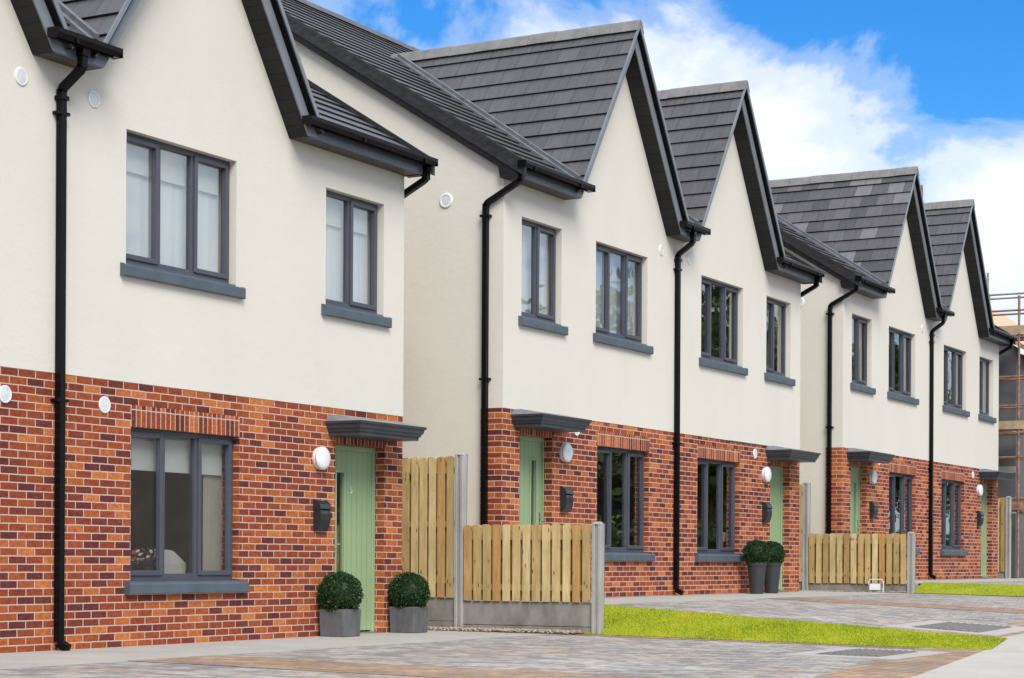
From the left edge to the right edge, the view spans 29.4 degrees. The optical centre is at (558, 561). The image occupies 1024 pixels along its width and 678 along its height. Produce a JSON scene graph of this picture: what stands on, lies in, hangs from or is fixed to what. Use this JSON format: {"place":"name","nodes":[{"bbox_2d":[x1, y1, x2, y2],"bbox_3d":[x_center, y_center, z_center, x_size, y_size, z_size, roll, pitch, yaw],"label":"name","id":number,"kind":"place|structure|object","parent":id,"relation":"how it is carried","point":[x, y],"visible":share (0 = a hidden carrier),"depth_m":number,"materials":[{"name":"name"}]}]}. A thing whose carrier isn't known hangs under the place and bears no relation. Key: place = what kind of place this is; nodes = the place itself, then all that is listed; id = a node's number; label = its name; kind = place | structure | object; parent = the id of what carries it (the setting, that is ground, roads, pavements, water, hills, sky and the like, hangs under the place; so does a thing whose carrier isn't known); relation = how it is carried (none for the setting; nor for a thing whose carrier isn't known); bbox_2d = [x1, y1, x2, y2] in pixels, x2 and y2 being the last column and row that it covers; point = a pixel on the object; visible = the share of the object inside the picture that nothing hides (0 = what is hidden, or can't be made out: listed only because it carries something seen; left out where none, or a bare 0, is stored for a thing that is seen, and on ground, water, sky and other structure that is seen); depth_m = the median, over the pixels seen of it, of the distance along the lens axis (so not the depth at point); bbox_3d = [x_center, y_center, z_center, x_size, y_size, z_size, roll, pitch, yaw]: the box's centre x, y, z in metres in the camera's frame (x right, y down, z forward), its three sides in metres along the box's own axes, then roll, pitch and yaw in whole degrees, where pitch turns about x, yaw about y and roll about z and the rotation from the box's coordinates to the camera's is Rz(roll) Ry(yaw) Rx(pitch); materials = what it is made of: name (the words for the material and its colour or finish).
{"place":"outdoors","nodes":[
{"label":"outdoors","id":0,"kind":"place"},
{"bbox_2d":[152,549,185,573],"bbox_3d":[-4.082,0.016,20.402,0.155,0.303,0.469,0,0,28],"label":"cushion","id":1,"kind":"object","parent":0,"point":[174,562],"visible":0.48,"depth_m":20.40,"materials":[{"name":"white fabric"}]},
{"bbox_2d":[0,630,543,668],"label":"concrete path","id":2,"kind":"structure","parent":0,"point":[57,657],"depth_m":19.12,"materials":[{"name":"grey concrete"}]},
{"bbox_2d":[0,0,122,652],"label":"house","id":3,"kind":"structure","parent":2,"relation":"on","point":[39,40],"depth_m":18.06,"materials":[{"name":"red brick"}]},
{"bbox_2d":[55,0,437,649],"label":"house","id":4,"kind":"structure","parent":2,"relation":"on","point":[237,194],"depth_m":20.78,"materials":[{"name":"white paint"}]},
{"bbox_2d":[120,132,245,298],"bbox_3d":[-3.928,-3.586,20.029,0.312,1.561,1.955,0,0,28],"label":"window","id":5,"kind":"structure","parent":4,"relation":"in","point":[172,192],"depth_m":20.18,"materials":[{"name":"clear glass"}]},
{"bbox_2d":[124,427,248,594],"bbox_3d":[-3.901,-0.553,20.107,0.312,1.766,1.915,0,0,28],"label":"window","id":6,"kind":"structure","parent":4,"relation":"in","point":[160,451],"depth_m":20.34,"materials":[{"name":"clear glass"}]},
{"bbox_2d":[312,447,330,469],"bbox_3d":[-2.680,-1.170,22.094,0.097,0.266,0.266,0,0,28],"label":"wall light","id":7,"kind":"object","parent":4,"relation":"attached to","point":[321,458],"visible":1,"depth_m":22.03,"materials":[{"name":"white plastic"}]},
{"bbox_2d":[313,500,331,530],"bbox_3d":[-2.679,-0.523,22.091,0.119,0.358,0.212,0,0,28],"label":"letter box","id":8,"kind":"object","parent":4,"relation":"attached to","point":[321,515],"visible":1,"depth_m":22.03,"materials":[{"name":"grey metal"}]},
{"bbox_2d":[321,190,391,327],"bbox_3d":[-2.449,-3.582,22.783,0.312,1.568,1.397,0,0,28],"label":"window","id":9,"kind":"structure","parent":4,"relation":"in","point":[346,217],"depth_m":22.84,"materials":[{"name":"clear glass"}]},
{"bbox_2d":[335,445,385,633],"bbox_3d":[-2.417,-0.253,22.907,0.260,2.220,1.030,0,0,28],"label":"door","id":10,"kind":"structure","parent":4,"relation":"in","point":[355,465],"depth_m":23.11,"materials":[{"name":"green wood"}]},
{"bbox_3d":[-4.147,0.180,20.239,0.200,0.025,1.750,0,0,28],"label":"window board","id":11,"kind":"object","parent":4,"relation":"attached to","visible":0},
{"bbox_2d":[131,548,142,567],"bbox_3d":[-4.389,0.010,19.768,0.315,0.312,0.309,0,0,28],"label":"flower pot","id":12,"kind":"object","parent":11,"relation":"on","point":[134,552],"visible":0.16,"depth_m":19.78,"materials":[{"name":"plant"}]},
{"bbox_2d":[136,547,155,569],"bbox_3d":[-4.223,0.003,20.110,0.290,0.328,0.297,0,0,2],"label":"flower pot","id":13,"kind":"object","parent":11,"relation":"on","point":[150,563],"visible":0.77,"depth_m":20.07,"materials":[{"name":"ceramic"}]},
{"bbox_2d":[316,571,363,636],"bbox_3d":[-2.477,0.475,22.107,0.547,0.748,0.539,0,0,28],"label":"potted shrub","id":14,"kind":"object","parent":2,"relation":"on","point":[339,600],"visible":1,"depth_m":21.96,"materials":[{"name":"green plant"}]},
{"bbox_2d":[388,572,430,632],"bbox_3d":[-1.793,0.486,23.392,0.530,0.734,0.531,0,0,28],"label":"potted shrub","id":15,"kind":"object","parent":2,"relation":"on","point":[409,594],"visible":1,"depth_m":23.25,"materials":[{"name":"green plant"}]},
{"bbox_2d":[0,634,911,677],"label":"driveway","id":16,"kind":"structure","parent":0,"point":[630,656],"depth_m":17.98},
{"bbox_2d":[130,655,656,677],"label":"driveway border","id":17,"kind":"object","parent":16,"relation":"on","point":[359,667],"visible":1,"depth_m":16.26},
{"bbox_2d":[573,634,915,648],"bbox_3d":[2.074,0.913,22.362,4.280,0.058,0.240,0,0,28],"label":"driveway border","id":18,"kind":"object","parent":16,"relation":"on","point":[747,641],"visible":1,"depth_m":22.31,"materials":[{"name":"grey concrete"}]},
{"bbox_2d":[781,648,949,659],"bbox_3d":[3.172,0.965,19.967,1.200,0.088,1.800,0,0,28],"label":"drain cover","id":19,"kind":"object","parent":16,"relation":"on","point":[860,653],"visible":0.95,"depth_m":19.69,"materials":[{"name":"metal"}]},
{"bbox_2d":[814,647,983,677],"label":"driveway border","id":20,"kind":"object","parent":16,"relation":"on","point":[899,668],"visible":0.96,"depth_m":17.80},
{"bbox_2d":[307,0,1023,354],"label":"sky","id":21,"kind":"structure","parent":0,"point":[936,87],"materials":[{"name":"blue"}]},
{"bbox_2d":[466,591,894,637],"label":"concrete path","id":22,"kind":"structure","parent":0,"point":[645,599],"depth_m":29.55,"materials":[{"name":"grey concrete"}]},
{"bbox_2d":[281,0,710,597],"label":"house","id":23,"kind":"structure","parent":22,"relation":"on","point":[547,222],"depth_m":27.49,"materials":[{"name":"white paint"}]},
{"bbox_2d":[519,435,543,525],"bbox_3d":[-0.435,-0.613,26.496,0.144,2.194,0.921,0,0,28],"label":"door","id":24,"kind":"structure","parent":23,"relation":"in","point":[531,448],"depth_m":26.61,"materials":[{"name":"green wood"}]},
{"bbox_2d":[518,219,567,335],"bbox_3d":[-0.305,-3.928,26.573,0.312,1.568,1.334,0,0,28],"label":"window","id":25,"kind":"structure","parent":23,"relation":"in","point":[534,235],"depth_m":26.67,"materials":[{"name":"grey glass"}]},
{"bbox_2d":[559,443,572,461],"bbox_3d":[0.114,-1.513,27.095,0.097,0.266,0.266,0,0,28],"label":"wall light","id":26,"kind":"object","parent":23,"relation":"attached to","point":[566,452],"visible":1,"depth_m":27.02,"materials":[{"name":"white plastic"}]},
{"bbox_2d":[560,486,573,511],"bbox_3d":[0.115,-0.866,27.093,0.119,0.358,0.212,0,0,28],"label":"letter box","id":27,"kind":"object","parent":23,"relation":"attached to","point":[566,498],"visible":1,"depth_m":27.03,"materials":[{"name":"grey metal"}]},
{"bbox_2d":[593,243,653,354],"bbox_3d":[0.860,-3.919,28.743,0.312,1.561,1.911,0,0,28],"label":"window","id":28,"kind":"structure","parent":23,"relation":"in","point":[614,268],"depth_m":28.97,"materials":[{"name":"grey glass"}]},
{"bbox_2d":[597,446,654,560],"bbox_3d":[0.926,-0.836,28.804,0.226,1.667,1.903,0,0,28],"label":"window","id":29,"kind":"structure","parent":23,"relation":"in","point":[627,552],"depth_m":29.06,"materials":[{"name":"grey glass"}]},
{"bbox_2d":[384,34,824,594],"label":"house","id":30,"kind":"structure","parent":22,"relation":"on","point":[745,275],"depth_m":32.54,"materials":[{"name":"white paint"}]},
{"bbox_2d":[695,458,744,561],"bbox_3d":[2.588,-0.828,31.900,0.226,1.667,1.903,0,0,28],"label":"window","id":31,"kind":"structure","parent":30,"relation":"in","point":[722,554],"depth_m":32.14,"materials":[{"name":"grey plastic"}]},
{"bbox_2d":[699,277,747,375],"bbox_3d":[2.648,-3.860,31.982,0.226,1.462,1.881,0,0,28],"label":"window","id":32,"kind":"structure","parent":30,"relation":"in","point":[723,363],"depth_m":32.21,"materials":[{"name":"grey plastic"}]},
{"bbox_2d":[762,467,771,481],"bbox_3d":[3.594,-1.495,33.577,0.097,0.266,0.266,0,0,28],"label":"wall light","id":33,"kind":"object","parent":30,"relation":"attached to","point":[766,474],"visible":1,"depth_m":33.50,"materials":[{"name":"white plastic"}]},
{"bbox_2d":[762,502,772,522],"bbox_3d":[3.595,-0.848,33.574,0.119,0.358,0.212,0,0,28],"label":"letter box","id":34,"kind":"object","parent":30,"relation":"attached to","point":[767,508],"visible":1,"depth_m":33.51,"materials":[{"name":"grey metal"}]},
{"bbox_2d":[764,298,794,385],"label":"window","id":35,"kind":"structure","parent":30,"relation":"in","point":[770,375],"depth_m":34.18,"materials":[{"name":"grey plastic"}]},
{"bbox_2d":[770,466,790,591],"bbox_3d":[3.802,-0.578,34.286,0.260,2.220,0.921,0,0,28],"label":"door","id":36,"kind":"structure","parent":30,"relation":"in","point":[776,482],"depth_m":34.53,"materials":[{"name":"green wood"}]},
{"bbox_2d":[742,539,770,593],"bbox_3d":[3.301,0.086,32.462,0.501,0.919,0.493,0,0,28],"label":"potted shrub","id":37,"kind":"object","parent":22,"relation":"on","point":[756,555],"visible":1,"depth_m":32.34,"materials":[{"name":"green plant"}]},
{"bbox_2d":[764,540,785,592],"bbox_3d":[3.623,0.088,33.154,0.482,0.919,0.480,0,0,28],"label":"potted shrub","id":38,"kind":"object","parent":22,"relation":"on","point":[772,572],"visible":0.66,"depth_m":33.03,"materials":[{"name":"grey plastic"}]},
{"bbox_2d":[604,590,803,597],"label":"side path","id":39,"kind":"structure","parent":0,"point":[703,594],"depth_m":36.10,"materials":[{"name":"concrete"}]},
{"bbox_2d":[799,482,915,592],"bbox_3d":[2.260,-0.253,37.429,9.486,2.480,0.120,0,0,28],"label":"timber fence","id":40,"kind":"object","parent":39,"relation":"on","point":[830,560],"visible":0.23,"depth_m":35.73,"materials":[{"name":"wood"}]},
{"bbox_2d":[569,604,1006,649],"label":"grass bank","id":41,"kind":"structure","parent":0,"point":[707,637],"depth_m":22.89,"materials":[{"name":"plant"}]},
{"bbox_2d":[605,593,1023,632],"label":"driveway","id":42,"kind":"structure","parent":0,"point":[868,615],"depth_m":26.34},
{"bbox_2d":[770,597,1023,612],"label":"driveway border","id":43,"kind":"object","parent":42,"relation":"on","point":[1008,610],"visible":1,"depth_m":28.85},
{"bbox_2d":[882,620,1023,635],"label":"drain cover","id":44,"kind":"object","parent":42,"relation":"on","point":[963,627],"visible":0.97,"depth_m":23.19,"materials":[{"name":"metal"}]},
{"bbox_2d":[942,622,1023,636],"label":"driveway border","id":45,"kind":"object","parent":42,"relation":"on","point":[1016,624],"visible":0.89,"depth_m":22.60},
{"bbox_2d":[689,638,974,649],"bbox_3d":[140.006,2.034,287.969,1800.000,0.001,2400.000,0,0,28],"label":"ground","id":46,"kind":"structure","parent":0,"point":[813,643],"depth_m":32.30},
{"bbox_2d":[835,578,1023,596],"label":"concrete path","id":47,"kind":"structure","parent":0,"point":[918,583],"depth_m":40.36,"materials":[{"name":"grey concrete"}]},
{"bbox_2d":[769,166,954,580],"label":"house","id":48,"kind":"structure","parent":47,"relation":"on","point":[871,306],"depth_m":39.06,"materials":[{"name":"white paint"}]},
{"bbox_2d":[850,466,860,533],"bbox_3d":[5.669,-0.751,37.727,0.144,2.194,0.921,0,0,28],"label":"door","id":49,"kind":"structure","parent":48,"relation":"in","point":[855,526],"depth_m":37.95,"materials":[{"name":"green wood"}]},
{"bbox_2d":[850,315,875,394],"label":"window","id":50,"kind":"structure","parent":48,"relation":"in","point":[858,385],"depth_m":37.81,"materials":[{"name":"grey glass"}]},
{"bbox_2d":[869,471,876,483],"bbox_3d":[6.190,-1.652,38.273,0.097,0.266,0.266,0,0,28],"label":"wall light","id":51,"kind":"object","parent":48,"relation":"attached to","point":[872,477],"visible":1,"depth_m":38.19,"materials":[{"name":"white plastic"}]},
{"bbox_2d":[869,501,877,519],"bbox_3d":[6.191,-1.005,38.271,0.119,0.358,0.212,0,0,28],"label":"letter box","id":52,"kind":"object","parent":48,"relation":"attached to","point":[873,510],"visible":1,"depth_m":38.20,"materials":[{"name":"grey metal"}]},
{"bbox_2d":[887,328,918,404],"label":"window","id":53,"kind":"structure","parent":48,"relation":"in","point":[901,395],"depth_m":40.20,"materials":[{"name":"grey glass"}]},
{"bbox_2d":[889,472,919,554],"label":"window","id":54,"kind":"structure","parent":48,"relation":"in","point":[902,477],"depth_m":40.30,"materials":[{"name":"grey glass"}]},
{"bbox_2d":[924,199,1016,579],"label":"house","id":55,"kind":"structure","parent":47,"relation":"on","point":[970,336],"depth_m":43.88,"materials":[{"name":"white paint"}]},
{"bbox_2d":[940,479,967,555],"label":"window","id":56,"kind":"structure","parent":55,"relation":"in","point":[952,549],"depth_m":43.37,"materials":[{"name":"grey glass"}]},
{"bbox_2d":[942,346,969,416],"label":"window","id":57,"kind":"structure","parent":55,"relation":"in","point":[954,408],"depth_m":43.45,"materials":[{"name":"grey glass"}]},
{"bbox_2d":[977,485,982,495],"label":"wall light","id":58,"kind":"object","parent":55,"relation":"attached to","point":[979,490],"visible":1,"depth_m":44.73,"materials":[{"name":"white plastic"}]},
{"bbox_2d":[977,511,983,525],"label":"letter box","id":59,"kind":"object","parent":55,"relation":"attached to","point":[980,517],"visible":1,"depth_m":44.73,"materials":[{"name":"grey metal"}]},
{"bbox_2d":[981,484,992,577],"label":"door","id":60,"kind":"structure","parent":55,"relation":"in","point":[984,497],"depth_m":45.83,"materials":[{"name":"green wood"}]},
{"bbox_2d":[978,358,996,422],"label":"window","id":61,"kind":"structure","parent":55,"relation":"in","point":[983,416],"depth_m":45.41,"materials":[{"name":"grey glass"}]},
{"bbox_2d":[912,634,1023,677],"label":"footpath","id":62,"kind":"structure","parent":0,"point":[1004,659],"depth_m":18.18,"materials":[{"name":"concrete"}]},
{"bbox_2d":[914,582,1023,596],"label":"grass bank","id":63,"kind":"structure","parent":0,"point":[975,593],"depth_m":34.94,"materials":[{"name":"green plant"}]},
{"bbox_2d":[955,581,1023,584],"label":"driveway","id":64,"kind":"structure","parent":0,"point":[1010,582],"depth_m":38.43,"materials":[{"name":"grey concrete"}]},
{"bbox_2d":[992,309,1023,577],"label":"unfinished house","id":65,"kind":"structure","parent":0,"point":[1008,389],"depth_m":48.20,"materials":[{"name":"concrete"}]},
{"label":"side path","id":66,"kind":"structure","parent":0,"visible":0},
{"bbox_2d":[428,590,906,633],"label":"gravel","id":67,"kind":"structure","parent":66,"relation":"on","point":[522,630],"depth_m":23.77,"materials":[{"name":"grey gravel"}]},
{"bbox_2d":[402,452,605,634],"bbox_3d":[-3.602,-0.110,25.616,9.396,2.530,0.120,0,0,28],"label":"timber fence","id":68,"kind":"object","parent":67,"relation":"on","point":[449,554],"visible":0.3,"depth_m":24.10,"materials":[{"name":"wood"}]},
{"bbox_2d":[868,579,883,591],"bbox_3d":[5.753,0.434,35.339,0.298,0.234,0.093,0,0,28],"label":"floodlight","id":69,"kind":"object","parent":67,"relation":"on","point":[874,586],"visible":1,"depth_m":35.30,"materials":[{"name":"white plastic"}]},
{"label":"site ground","id":70,"kind":"structure","parent":0,"visible":0},
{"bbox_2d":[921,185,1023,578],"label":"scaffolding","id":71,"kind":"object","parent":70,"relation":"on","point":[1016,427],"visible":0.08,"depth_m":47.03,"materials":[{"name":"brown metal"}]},
{"bbox_2d":[988,496,1011,578],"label":"timber fence","id":72,"kind":"object","parent":70,"relation":"on","point":[1004,532],"visible":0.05,"depth_m":46.95,"materials":[{"name":"wood"}]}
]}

